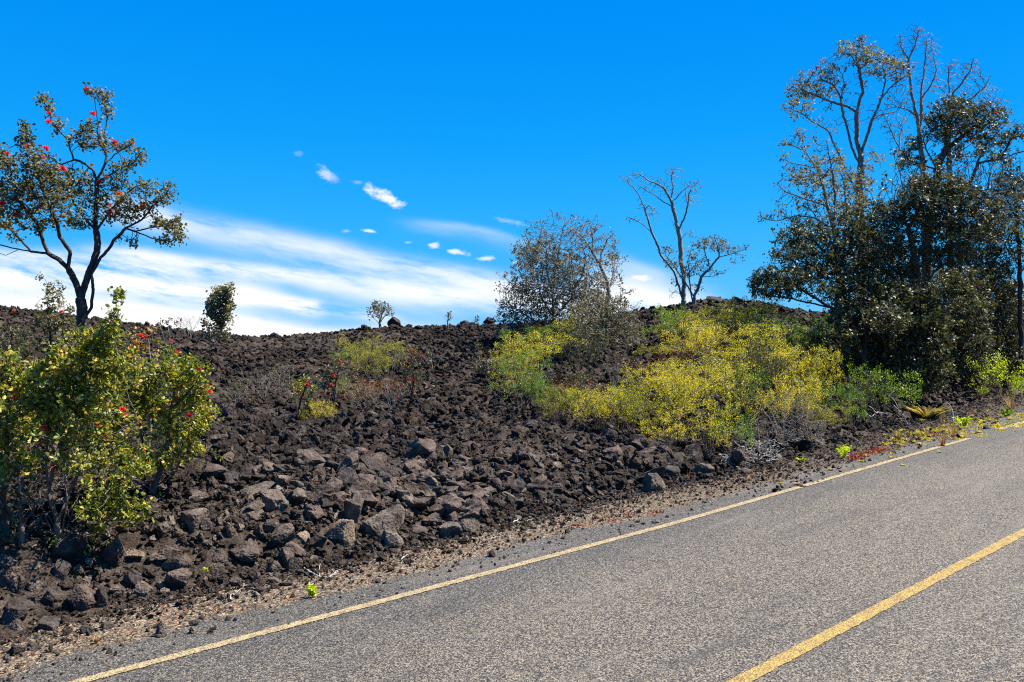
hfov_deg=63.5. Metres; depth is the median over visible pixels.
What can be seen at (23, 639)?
lava rock
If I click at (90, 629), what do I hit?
lava rock
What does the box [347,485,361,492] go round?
lava rock
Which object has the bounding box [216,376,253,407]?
olive shrub
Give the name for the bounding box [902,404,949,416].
golden fern
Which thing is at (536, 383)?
green shrub
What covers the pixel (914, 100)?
dead tree
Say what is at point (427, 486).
lava rock
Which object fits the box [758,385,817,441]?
twiggy shrub
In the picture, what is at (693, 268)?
leafy tree
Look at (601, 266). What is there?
bare tree
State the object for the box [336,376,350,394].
green shrub
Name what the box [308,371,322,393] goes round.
twiggy shrub
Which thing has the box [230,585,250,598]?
dry twigs
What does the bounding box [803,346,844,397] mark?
yellow shrub
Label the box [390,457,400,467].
lava rock
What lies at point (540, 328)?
green shrub
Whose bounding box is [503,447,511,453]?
lava rock
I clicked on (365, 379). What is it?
rusty shrub
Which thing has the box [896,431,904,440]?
dry grass
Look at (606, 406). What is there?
yellow shrub
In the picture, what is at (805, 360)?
yellow shrub
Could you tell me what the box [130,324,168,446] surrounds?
ohia bush
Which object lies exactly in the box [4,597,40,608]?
lava rock
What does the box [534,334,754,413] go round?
shrub
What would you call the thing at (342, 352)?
green shrub
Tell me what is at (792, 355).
yellow shrub
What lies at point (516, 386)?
green shrub
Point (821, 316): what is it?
dark shrub
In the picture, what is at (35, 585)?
lava rock
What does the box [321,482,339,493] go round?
lava rock
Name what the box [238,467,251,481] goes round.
lava rock
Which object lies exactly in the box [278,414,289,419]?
lava rock
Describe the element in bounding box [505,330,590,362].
yellow shrub
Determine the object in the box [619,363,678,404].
yellow shrub
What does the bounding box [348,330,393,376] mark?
yellow shrub
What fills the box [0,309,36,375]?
ohia bush
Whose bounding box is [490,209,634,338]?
shrub
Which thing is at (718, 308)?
yellow shrub
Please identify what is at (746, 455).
lava rock
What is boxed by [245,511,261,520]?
lava rock
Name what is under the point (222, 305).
young tree
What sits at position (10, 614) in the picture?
lava rock
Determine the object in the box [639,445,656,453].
lava rock
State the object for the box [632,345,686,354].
yellow shrub
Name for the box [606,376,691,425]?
yellow shrub
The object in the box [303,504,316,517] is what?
lava rock
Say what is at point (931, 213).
ohia tree
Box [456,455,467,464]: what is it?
lava rock
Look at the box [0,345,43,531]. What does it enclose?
ohia bush
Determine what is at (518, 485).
lava rock
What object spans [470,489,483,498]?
lava rock
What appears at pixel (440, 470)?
lava rock
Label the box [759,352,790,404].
dark shrub
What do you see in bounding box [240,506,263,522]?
lava rock
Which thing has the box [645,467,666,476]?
lava rock
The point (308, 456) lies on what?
lava rock
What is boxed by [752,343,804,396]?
yellow shrub
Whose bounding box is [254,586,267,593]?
lava rock
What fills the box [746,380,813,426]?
yellow shrub
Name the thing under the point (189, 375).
ohia bush
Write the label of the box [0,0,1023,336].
sky
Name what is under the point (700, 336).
yellow shrub
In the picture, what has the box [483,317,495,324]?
lava rock
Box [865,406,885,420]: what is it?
dead branch
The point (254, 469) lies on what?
lava rock
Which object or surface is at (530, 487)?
lava rock
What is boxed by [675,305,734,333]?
yellow shrub
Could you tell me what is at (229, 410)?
lava rock
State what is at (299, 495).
lava rock
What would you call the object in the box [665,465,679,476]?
lava rock
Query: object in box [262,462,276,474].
lava rock
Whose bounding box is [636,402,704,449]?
yellow shrub
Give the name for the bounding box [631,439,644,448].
lava rock
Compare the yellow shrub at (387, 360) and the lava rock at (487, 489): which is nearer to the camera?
the lava rock at (487, 489)
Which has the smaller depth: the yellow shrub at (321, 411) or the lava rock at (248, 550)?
the lava rock at (248, 550)
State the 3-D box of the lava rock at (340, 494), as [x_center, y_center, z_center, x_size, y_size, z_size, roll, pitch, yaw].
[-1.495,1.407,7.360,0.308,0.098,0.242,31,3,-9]
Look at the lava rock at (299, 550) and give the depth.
6.53 m
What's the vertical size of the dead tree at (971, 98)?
8.781 m
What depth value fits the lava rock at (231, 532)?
6.55 m
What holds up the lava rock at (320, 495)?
on the lava ground at (28, 558)
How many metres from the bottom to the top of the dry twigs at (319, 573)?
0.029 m
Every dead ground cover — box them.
[317,375,435,409]
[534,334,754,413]
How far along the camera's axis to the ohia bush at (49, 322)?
9.88 m
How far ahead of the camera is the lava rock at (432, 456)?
8.68 m
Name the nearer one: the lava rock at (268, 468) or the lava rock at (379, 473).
the lava rock at (268, 468)
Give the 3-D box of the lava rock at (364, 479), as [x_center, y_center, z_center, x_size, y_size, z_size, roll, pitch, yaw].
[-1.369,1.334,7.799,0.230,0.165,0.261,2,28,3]
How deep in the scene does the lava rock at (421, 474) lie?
7.98 m
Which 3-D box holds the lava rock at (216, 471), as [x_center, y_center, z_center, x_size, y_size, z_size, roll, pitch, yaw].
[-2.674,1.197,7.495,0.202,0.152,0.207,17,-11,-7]
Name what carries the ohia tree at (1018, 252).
on the lava ground at (28, 558)
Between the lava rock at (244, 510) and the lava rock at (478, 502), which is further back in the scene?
the lava rock at (478, 502)
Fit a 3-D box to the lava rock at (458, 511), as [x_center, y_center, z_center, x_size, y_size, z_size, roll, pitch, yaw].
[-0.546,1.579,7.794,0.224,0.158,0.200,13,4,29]
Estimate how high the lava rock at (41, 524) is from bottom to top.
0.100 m
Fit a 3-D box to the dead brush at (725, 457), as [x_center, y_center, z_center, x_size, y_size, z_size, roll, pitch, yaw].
[2.737,1.472,10.242,0.397,0.178,0.284,0,0,0]
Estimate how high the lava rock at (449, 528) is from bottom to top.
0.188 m
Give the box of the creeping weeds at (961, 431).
[882,409,1023,453]
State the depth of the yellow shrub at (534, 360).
13.59 m
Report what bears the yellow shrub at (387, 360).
on the lava ground at (28, 558)
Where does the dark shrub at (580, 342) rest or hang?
on the lava ground at (28, 558)
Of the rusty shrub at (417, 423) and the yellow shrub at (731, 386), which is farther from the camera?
the yellow shrub at (731, 386)
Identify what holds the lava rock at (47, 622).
on the lava ground at (28, 558)
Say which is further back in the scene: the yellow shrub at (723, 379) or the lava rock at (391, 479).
the yellow shrub at (723, 379)
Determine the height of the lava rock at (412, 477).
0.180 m
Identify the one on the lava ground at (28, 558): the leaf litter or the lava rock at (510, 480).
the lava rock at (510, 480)
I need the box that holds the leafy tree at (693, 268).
[658,231,753,303]
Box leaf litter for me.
[2,398,1013,676]
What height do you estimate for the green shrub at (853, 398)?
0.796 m
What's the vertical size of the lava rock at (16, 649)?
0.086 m
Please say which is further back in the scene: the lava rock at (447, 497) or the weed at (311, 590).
the lava rock at (447, 497)
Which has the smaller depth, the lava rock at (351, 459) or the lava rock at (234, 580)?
the lava rock at (234, 580)
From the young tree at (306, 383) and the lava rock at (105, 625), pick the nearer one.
the lava rock at (105, 625)
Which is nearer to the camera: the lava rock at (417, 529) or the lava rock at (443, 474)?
the lava rock at (417, 529)
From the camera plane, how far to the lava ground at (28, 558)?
9.73 m
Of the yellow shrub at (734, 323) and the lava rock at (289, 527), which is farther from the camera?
the yellow shrub at (734, 323)
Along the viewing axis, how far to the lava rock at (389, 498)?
7.57 m
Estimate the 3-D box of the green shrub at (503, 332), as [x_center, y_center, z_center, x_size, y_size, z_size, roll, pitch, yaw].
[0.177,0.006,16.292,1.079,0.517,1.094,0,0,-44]
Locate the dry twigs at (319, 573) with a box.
[304,563,338,577]
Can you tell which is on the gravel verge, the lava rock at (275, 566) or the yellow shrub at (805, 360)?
the lava rock at (275, 566)
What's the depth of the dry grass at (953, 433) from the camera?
12.00 m
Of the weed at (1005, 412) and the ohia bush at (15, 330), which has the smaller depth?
the ohia bush at (15, 330)
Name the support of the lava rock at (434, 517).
on the lava ground at (28, 558)
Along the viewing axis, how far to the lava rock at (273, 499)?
6.98 m
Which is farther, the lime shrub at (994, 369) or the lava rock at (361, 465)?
the lime shrub at (994, 369)
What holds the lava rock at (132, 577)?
on the lava ground at (28, 558)
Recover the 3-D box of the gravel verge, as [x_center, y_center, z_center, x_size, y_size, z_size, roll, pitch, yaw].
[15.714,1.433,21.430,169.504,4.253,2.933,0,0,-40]
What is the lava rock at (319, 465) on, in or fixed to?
on the lava ground at (28, 558)
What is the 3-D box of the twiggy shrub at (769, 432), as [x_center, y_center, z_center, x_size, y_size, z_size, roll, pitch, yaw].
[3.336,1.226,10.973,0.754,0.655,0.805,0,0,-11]
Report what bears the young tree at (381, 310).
on the lava ground at (28, 558)
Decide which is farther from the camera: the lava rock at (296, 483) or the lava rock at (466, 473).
the lava rock at (466, 473)
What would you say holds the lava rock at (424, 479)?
on the lava ground at (28, 558)
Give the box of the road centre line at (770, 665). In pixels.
[725,528,1023,681]
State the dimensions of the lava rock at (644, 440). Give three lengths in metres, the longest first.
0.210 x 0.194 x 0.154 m
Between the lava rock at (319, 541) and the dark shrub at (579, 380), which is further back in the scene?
the dark shrub at (579, 380)
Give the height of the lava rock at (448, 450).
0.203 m
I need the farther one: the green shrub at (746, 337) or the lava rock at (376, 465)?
the green shrub at (746, 337)
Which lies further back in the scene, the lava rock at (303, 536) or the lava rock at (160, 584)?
the lava rock at (303, 536)
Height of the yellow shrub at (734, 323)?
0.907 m
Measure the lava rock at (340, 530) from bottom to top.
0.236 m
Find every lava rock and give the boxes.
[0,552,18,567]
[0,564,24,592]
[0,606,29,624]
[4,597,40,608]
[7,644,26,655]
[8,619,23,630]
[13,636,28,643]
[25,579,45,590]
[28,518,46,527]
[29,643,41,650]
[33,562,40,568]
[37,615,60,630]
[39,588,63,606]
[50,529,87,557]
[52,559,70,580]
[62,614,77,623]
[67,584,96,610]
[79,625,95,632]
[94,587,108,607]
[99,621,114,630]
[100,534,126,565]
[115,477,132,491]
[123,568,141,586]
[125,548,144,557]
[128,480,145,494]
[134,580,154,597]
[146,551,156,561]
[151,622,166,637]
[155,544,180,560]
[155,581,165,587]
[161,552,191,570]
[164,567,191,587]
[181,508,209,531]
[188,489,208,502]
[188,619,199,625]
[200,518,211,530]
[203,472,210,480]
[205,463,228,478]
[210,550,224,562]
[218,406,239,420]
[218,574,227,584]
[223,472,237,487]
[225,522,237,537]
[228,576,241,585]
[230,470,241,481]
[230,538,260,563]
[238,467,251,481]
[239,481,274,496]
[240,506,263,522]
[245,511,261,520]
[246,500,264,509]
[250,464,267,476]
[252,572,260,582]
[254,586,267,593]
[260,489,288,511]
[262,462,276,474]
[262,519,277,531]
[268,560,282,572]
[268,577,279,582]
[271,531,297,547]
[277,523,294,531]
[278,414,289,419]
[279,546,295,564]
[283,489,292,502]
[285,541,306,554]
[286,557,302,572]
[289,480,303,488]
[292,487,306,501]
[294,449,324,466]
[297,531,309,543]
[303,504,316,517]
[305,505,324,519]
[311,534,326,548]
[312,459,325,467]
[315,485,325,490]
[316,492,332,503]
[320,453,334,460]
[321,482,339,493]
[323,519,354,543]
[324,476,342,488]
[325,460,339,469]
[328,492,336,500]
[335,450,358,472]
[336,491,348,502]
[340,467,358,480]
[343,476,361,485]
[344,498,363,522]
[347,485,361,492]
[348,485,360,493]
[350,447,367,457]
[352,490,378,505]
[356,462,367,473]
[357,473,374,484]
[358,455,385,471]
[360,504,404,540]
[365,469,376,475]
[367,479,377,486]
[370,452,387,461]
[374,476,382,483]
[376,471,386,476]
[380,481,391,497]
[380,482,396,496]
[381,475,396,484]
[381,495,395,501]
[383,530,403,547]
[386,465,397,475]
[387,317,400,326]
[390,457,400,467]
[395,489,410,500]
[400,494,413,504]
[401,473,416,482]
[403,460,421,471]
[403,482,419,489]
[404,438,435,457]
[406,497,430,508]
[408,524,428,534]
[415,459,425,467]
[415,470,439,480]
[416,475,440,483]
[417,482,434,489]
[422,512,442,525]
[424,489,435,496]
[425,451,437,462]
[425,474,437,486]
[426,502,444,516]
[436,494,451,500]
[437,465,450,474]
[438,496,465,502]
[439,471,452,479]
[439,521,462,537]
[442,481,465,490]
[442,498,461,513]
[442,499,461,513]
[443,444,453,457]
[443,483,458,493]
[444,475,456,481]
[446,492,457,496]
[446,511,458,521]
[452,469,462,481]
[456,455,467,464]
[456,491,472,498]
[458,507,480,520]
[458,517,479,531]
[462,497,490,512]
[464,469,477,481]
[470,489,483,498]
[482,486,493,497]
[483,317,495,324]
[491,478,501,491]
[498,469,513,476]
[499,491,514,499]
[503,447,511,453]
[507,474,514,483]
[511,478,525,492]
[514,497,523,507]
[518,468,526,478]
[524,419,537,428]
[525,483,546,490]
[536,475,546,484]
[599,428,617,442]
[601,445,622,455]
[604,422,618,429]
[626,445,635,453]
[628,434,648,446]
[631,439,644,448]
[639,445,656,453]
[640,437,649,447]
[642,438,658,447]
[642,473,665,491]
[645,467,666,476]
[659,445,674,457]
[661,449,670,458]
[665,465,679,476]
[673,452,683,462]
[675,437,687,445]
[682,443,703,460]
[693,463,714,473]
[706,296,726,302]
[730,449,744,463]
[731,297,745,302]
[734,432,743,444]
[739,449,750,463]
[740,468,751,472]
[746,452,758,460]
[924,411,945,419]
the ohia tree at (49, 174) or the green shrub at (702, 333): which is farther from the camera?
the green shrub at (702, 333)
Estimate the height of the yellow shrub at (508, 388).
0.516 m
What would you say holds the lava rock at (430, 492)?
on the lava ground at (28, 558)
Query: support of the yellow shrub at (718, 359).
on the lava ground at (28, 558)
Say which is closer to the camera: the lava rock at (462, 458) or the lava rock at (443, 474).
the lava rock at (443, 474)
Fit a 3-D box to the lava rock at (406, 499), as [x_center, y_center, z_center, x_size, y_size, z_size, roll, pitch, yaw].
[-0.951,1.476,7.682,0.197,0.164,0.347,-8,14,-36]
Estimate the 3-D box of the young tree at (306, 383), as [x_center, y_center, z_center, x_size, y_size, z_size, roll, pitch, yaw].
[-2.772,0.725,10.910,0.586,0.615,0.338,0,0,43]
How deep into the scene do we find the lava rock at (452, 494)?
7.84 m
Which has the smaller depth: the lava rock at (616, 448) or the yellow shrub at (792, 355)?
the lava rock at (616, 448)
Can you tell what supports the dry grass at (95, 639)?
on the gravel verge
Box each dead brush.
[533,365,556,386]
[626,330,648,341]
[719,452,750,465]
[733,439,784,462]
[776,417,827,445]
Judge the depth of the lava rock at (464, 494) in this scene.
7.88 m
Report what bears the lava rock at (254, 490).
on the lava ground at (28, 558)
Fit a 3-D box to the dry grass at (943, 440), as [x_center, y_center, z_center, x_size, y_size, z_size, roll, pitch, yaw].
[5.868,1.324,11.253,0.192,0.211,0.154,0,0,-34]
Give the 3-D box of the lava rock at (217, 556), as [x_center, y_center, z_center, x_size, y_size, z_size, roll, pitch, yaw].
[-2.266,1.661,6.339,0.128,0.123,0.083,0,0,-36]
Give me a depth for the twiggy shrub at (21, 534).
5.86 m
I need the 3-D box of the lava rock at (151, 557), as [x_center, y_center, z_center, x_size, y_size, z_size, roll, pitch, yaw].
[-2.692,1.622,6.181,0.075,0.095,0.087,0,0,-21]
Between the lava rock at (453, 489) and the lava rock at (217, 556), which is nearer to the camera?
the lava rock at (217, 556)
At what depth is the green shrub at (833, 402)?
12.78 m
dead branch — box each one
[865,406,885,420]
[891,397,907,423]
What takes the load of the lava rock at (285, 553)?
on the lava ground at (28, 558)
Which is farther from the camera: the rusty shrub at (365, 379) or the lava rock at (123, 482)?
the rusty shrub at (365, 379)
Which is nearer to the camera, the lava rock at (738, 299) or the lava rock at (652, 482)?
the lava rock at (652, 482)
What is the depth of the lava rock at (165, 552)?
6.20 m
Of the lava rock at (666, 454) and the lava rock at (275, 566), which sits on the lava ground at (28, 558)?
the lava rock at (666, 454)
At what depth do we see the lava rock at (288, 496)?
7.21 m
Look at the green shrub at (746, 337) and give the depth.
15.34 m
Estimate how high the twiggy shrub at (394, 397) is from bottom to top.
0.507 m
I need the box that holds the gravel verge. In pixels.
[0,391,1023,677]
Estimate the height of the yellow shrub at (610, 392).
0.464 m
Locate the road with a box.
[0,412,1023,681]
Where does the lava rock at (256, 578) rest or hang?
on the lava ground at (28, 558)
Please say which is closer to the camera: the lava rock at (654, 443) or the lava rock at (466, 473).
the lava rock at (466, 473)
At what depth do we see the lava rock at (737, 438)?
11.16 m
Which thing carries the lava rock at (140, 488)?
on the lava ground at (28, 558)
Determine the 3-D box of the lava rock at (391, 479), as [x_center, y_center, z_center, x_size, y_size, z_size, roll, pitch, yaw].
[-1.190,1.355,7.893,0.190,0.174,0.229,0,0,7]
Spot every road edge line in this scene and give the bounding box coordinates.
[69,438,971,681]
[997,421,1023,428]
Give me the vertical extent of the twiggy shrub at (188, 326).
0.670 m
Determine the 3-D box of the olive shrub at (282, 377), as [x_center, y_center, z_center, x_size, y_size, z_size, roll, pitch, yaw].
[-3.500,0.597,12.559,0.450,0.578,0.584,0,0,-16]
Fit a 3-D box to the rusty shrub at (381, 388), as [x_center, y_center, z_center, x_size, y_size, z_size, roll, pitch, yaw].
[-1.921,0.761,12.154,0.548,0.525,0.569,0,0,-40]
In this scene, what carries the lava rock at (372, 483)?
on the lava ground at (28, 558)
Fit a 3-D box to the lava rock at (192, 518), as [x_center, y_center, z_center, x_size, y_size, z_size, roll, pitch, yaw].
[-2.529,1.427,6.554,0.211,0.180,0.208,0,0,0]
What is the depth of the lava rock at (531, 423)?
10.33 m
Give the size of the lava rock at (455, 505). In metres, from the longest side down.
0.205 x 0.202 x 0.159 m
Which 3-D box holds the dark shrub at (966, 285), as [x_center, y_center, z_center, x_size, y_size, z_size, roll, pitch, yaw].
[9.973,-0.144,18.456,2.460,3.249,1.788,0,0,-26]
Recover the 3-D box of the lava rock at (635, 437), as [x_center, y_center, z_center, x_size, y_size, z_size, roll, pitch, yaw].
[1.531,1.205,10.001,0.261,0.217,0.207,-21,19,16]
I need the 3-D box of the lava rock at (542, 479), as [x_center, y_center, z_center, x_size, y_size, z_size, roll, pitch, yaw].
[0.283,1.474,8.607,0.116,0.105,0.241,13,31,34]
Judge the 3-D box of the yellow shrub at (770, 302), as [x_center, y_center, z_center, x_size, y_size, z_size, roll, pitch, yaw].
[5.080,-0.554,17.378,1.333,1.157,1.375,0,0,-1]
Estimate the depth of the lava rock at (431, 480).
7.91 m
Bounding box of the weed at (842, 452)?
[836,444,851,457]
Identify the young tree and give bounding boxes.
[202,281,237,339]
[283,373,320,413]
[318,353,352,408]
[366,299,394,327]
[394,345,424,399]
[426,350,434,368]
[444,311,452,328]
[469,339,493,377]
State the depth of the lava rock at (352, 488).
7.44 m
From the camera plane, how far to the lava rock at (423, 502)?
7.54 m
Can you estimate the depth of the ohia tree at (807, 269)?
15.82 m
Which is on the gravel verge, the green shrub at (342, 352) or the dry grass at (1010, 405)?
the dry grass at (1010, 405)
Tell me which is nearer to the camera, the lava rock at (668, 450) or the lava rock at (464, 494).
the lava rock at (464, 494)
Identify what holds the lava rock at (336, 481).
on the lava ground at (28, 558)
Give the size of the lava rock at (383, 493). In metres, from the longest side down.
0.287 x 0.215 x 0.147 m
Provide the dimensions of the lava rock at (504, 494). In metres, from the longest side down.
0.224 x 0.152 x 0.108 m
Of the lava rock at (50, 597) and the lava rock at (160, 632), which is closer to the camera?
the lava rock at (160, 632)
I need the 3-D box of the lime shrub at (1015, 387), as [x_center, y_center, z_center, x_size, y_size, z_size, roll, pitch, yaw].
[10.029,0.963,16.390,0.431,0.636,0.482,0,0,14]
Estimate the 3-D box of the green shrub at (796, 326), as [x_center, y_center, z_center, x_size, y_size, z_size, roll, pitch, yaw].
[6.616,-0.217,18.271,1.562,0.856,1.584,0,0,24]
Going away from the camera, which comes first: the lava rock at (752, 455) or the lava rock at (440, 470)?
the lava rock at (440, 470)
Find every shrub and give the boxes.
[0,467,46,545]
[176,316,200,337]
[197,317,230,345]
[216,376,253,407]
[246,366,280,398]
[267,361,296,395]
[299,399,338,419]
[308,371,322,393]
[330,332,372,380]
[331,344,362,360]
[333,375,377,397]
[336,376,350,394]
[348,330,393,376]
[348,385,387,409]
[364,340,418,380]
[365,378,400,398]
[379,339,406,356]
[384,379,409,408]
[406,413,426,425]
[484,346,556,412]
[488,346,528,377]
[488,368,534,399]
[490,209,634,338]
[492,337,552,372]
[495,329,551,349]
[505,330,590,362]
[512,358,547,388]
[518,370,550,416]
[523,324,558,342]
[537,387,581,422]
[544,314,586,360]
[547,382,577,407]
[549,287,649,356]
[556,383,605,428]
[559,325,612,384]
[565,368,597,398]
[573,386,633,431]
[593,384,644,410]
[599,349,629,384]
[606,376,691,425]
[607,386,654,434]
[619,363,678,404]
[627,357,707,395]
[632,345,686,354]
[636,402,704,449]
[640,303,685,344]
[646,365,724,426]
[653,309,718,342]
[658,326,717,362]
[659,357,735,404]
[662,373,710,417]
[673,390,740,453]
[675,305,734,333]
[680,318,757,349]
[681,351,761,427]
[683,324,723,343]
[692,344,722,374]
[698,343,749,395]
[702,299,757,333]
[704,403,756,454]
[706,322,791,362]
[715,300,775,338]
[723,295,788,334]
[728,341,804,381]
[729,364,771,417]
[735,314,808,353]
[736,407,804,450]
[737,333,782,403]
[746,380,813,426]
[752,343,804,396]
[756,308,803,334]
[758,321,835,361]
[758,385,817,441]
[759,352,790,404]
[771,339,840,386]
[773,370,832,422]
[779,312,835,344]
[781,398,831,440]
[790,374,841,419]
[794,331,853,368]
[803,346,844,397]
[804,400,855,435]
[805,307,902,387]
[807,239,936,364]
[829,382,868,425]
[832,370,892,418]
[847,358,923,418]
[858,275,966,400]
[908,255,1023,378]
[931,265,1009,386]
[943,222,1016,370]
[966,351,1023,399]
[970,277,1023,382]
[1004,374,1023,403]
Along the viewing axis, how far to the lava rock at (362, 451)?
8.30 m
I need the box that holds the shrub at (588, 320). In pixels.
[549,287,649,356]
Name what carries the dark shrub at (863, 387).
on the lava ground at (28, 558)
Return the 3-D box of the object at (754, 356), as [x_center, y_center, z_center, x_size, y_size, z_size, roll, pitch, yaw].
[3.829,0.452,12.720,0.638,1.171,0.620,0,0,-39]
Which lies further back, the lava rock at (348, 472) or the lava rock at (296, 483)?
the lava rock at (348, 472)
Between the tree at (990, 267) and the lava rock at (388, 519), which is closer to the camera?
the lava rock at (388, 519)
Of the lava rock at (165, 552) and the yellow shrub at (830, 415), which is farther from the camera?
the yellow shrub at (830, 415)
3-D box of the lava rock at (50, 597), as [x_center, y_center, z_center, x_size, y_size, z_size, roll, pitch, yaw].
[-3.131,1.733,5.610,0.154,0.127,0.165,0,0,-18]
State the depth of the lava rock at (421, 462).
8.51 m
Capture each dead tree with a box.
[619,166,703,305]
[877,25,948,243]
[937,57,1015,349]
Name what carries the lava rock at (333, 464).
on the lava ground at (28, 558)
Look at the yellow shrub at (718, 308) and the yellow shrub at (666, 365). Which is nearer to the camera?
the yellow shrub at (666, 365)
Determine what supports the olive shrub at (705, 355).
on the lava ground at (28, 558)
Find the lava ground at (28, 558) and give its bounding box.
[0,298,1023,642]
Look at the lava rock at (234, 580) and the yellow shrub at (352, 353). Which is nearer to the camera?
the lava rock at (234, 580)
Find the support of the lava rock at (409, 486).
on the lava ground at (28, 558)
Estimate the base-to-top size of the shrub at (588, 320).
2.351 m
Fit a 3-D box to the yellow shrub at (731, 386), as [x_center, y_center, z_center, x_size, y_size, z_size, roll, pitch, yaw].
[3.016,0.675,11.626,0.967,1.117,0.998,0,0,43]
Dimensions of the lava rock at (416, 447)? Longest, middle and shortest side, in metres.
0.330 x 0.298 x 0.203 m
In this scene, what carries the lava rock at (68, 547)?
on the lava ground at (28, 558)
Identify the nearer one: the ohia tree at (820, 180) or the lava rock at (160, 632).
the lava rock at (160, 632)
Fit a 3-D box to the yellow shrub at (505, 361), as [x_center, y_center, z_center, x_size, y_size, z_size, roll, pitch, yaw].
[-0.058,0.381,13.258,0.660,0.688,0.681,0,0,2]
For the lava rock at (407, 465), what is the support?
on the lava ground at (28, 558)
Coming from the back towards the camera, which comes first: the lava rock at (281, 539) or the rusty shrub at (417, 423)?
the rusty shrub at (417, 423)
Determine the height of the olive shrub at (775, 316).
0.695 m
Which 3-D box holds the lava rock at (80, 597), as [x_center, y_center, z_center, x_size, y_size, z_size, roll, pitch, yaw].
[-2.917,1.766,5.625,0.203,0.218,0.195,0,0,-27]
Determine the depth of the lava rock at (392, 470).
8.16 m
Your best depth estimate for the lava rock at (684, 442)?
10.46 m
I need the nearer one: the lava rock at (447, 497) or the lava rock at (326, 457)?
the lava rock at (447, 497)
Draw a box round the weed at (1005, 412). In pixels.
[1000,406,1015,416]
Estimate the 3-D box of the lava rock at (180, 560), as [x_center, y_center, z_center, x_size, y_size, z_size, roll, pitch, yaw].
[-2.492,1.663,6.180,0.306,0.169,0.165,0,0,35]
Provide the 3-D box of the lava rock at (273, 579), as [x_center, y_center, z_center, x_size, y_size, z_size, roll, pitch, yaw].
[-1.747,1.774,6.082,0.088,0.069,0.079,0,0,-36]
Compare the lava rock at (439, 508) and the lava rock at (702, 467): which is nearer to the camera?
the lava rock at (439, 508)
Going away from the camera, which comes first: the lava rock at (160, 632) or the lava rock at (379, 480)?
the lava rock at (160, 632)
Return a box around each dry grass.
[91,636,99,642]
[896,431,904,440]
[936,432,948,445]
[946,421,959,437]
[1005,396,1018,408]
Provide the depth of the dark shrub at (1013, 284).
20.29 m
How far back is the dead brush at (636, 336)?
15.55 m
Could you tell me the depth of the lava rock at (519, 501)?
8.06 m
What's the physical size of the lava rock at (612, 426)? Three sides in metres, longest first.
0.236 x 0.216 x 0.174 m
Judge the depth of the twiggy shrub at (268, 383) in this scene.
12.00 m
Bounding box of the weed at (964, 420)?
[952,416,971,425]
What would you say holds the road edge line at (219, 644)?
on the road
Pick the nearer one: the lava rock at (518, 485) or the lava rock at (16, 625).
the lava rock at (16, 625)
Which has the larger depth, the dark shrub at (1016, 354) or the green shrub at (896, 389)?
the dark shrub at (1016, 354)
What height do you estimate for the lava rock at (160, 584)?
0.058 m
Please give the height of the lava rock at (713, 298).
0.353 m
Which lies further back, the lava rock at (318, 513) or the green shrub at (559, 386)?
the green shrub at (559, 386)
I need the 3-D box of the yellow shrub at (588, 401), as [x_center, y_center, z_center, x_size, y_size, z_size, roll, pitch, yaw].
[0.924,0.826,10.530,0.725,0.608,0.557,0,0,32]
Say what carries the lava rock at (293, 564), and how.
on the lava ground at (28, 558)
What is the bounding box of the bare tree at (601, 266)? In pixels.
[568,223,628,322]
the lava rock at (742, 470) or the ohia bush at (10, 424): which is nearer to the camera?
the ohia bush at (10, 424)
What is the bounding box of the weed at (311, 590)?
[306,583,316,596]
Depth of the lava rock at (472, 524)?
7.46 m
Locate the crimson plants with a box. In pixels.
[525,431,943,536]
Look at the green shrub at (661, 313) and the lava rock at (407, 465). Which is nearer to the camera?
the lava rock at (407, 465)
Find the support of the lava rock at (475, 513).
on the gravel verge
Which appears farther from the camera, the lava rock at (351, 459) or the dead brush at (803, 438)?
the dead brush at (803, 438)
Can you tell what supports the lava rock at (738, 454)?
on the lava ground at (28, 558)
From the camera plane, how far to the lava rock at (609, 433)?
10.07 m
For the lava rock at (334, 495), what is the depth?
7.19 m
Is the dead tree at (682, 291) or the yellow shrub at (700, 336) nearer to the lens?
the yellow shrub at (700, 336)
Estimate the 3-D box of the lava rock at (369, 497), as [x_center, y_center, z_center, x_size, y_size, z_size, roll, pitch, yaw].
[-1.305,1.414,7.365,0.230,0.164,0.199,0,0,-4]
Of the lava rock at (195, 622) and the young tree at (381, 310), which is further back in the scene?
the young tree at (381, 310)
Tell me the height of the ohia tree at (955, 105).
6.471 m
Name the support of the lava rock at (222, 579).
on the lava ground at (28, 558)
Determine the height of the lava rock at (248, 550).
0.188 m
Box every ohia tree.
[0,81,188,419]
[746,202,900,388]
[758,128,874,340]
[780,33,915,341]
[854,140,1023,375]
[895,92,1023,383]
[978,150,1023,386]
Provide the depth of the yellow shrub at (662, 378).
11.04 m
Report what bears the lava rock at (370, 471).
on the lava ground at (28, 558)
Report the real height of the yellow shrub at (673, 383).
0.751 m
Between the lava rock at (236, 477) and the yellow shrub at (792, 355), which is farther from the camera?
the yellow shrub at (792, 355)
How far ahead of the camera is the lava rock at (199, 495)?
6.85 m
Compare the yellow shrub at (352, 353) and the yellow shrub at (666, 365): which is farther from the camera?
the yellow shrub at (352, 353)
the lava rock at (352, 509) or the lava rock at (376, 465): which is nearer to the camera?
the lava rock at (352, 509)
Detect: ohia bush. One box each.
[0,285,168,559]
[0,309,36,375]
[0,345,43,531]
[27,271,75,383]
[122,338,225,496]
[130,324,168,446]
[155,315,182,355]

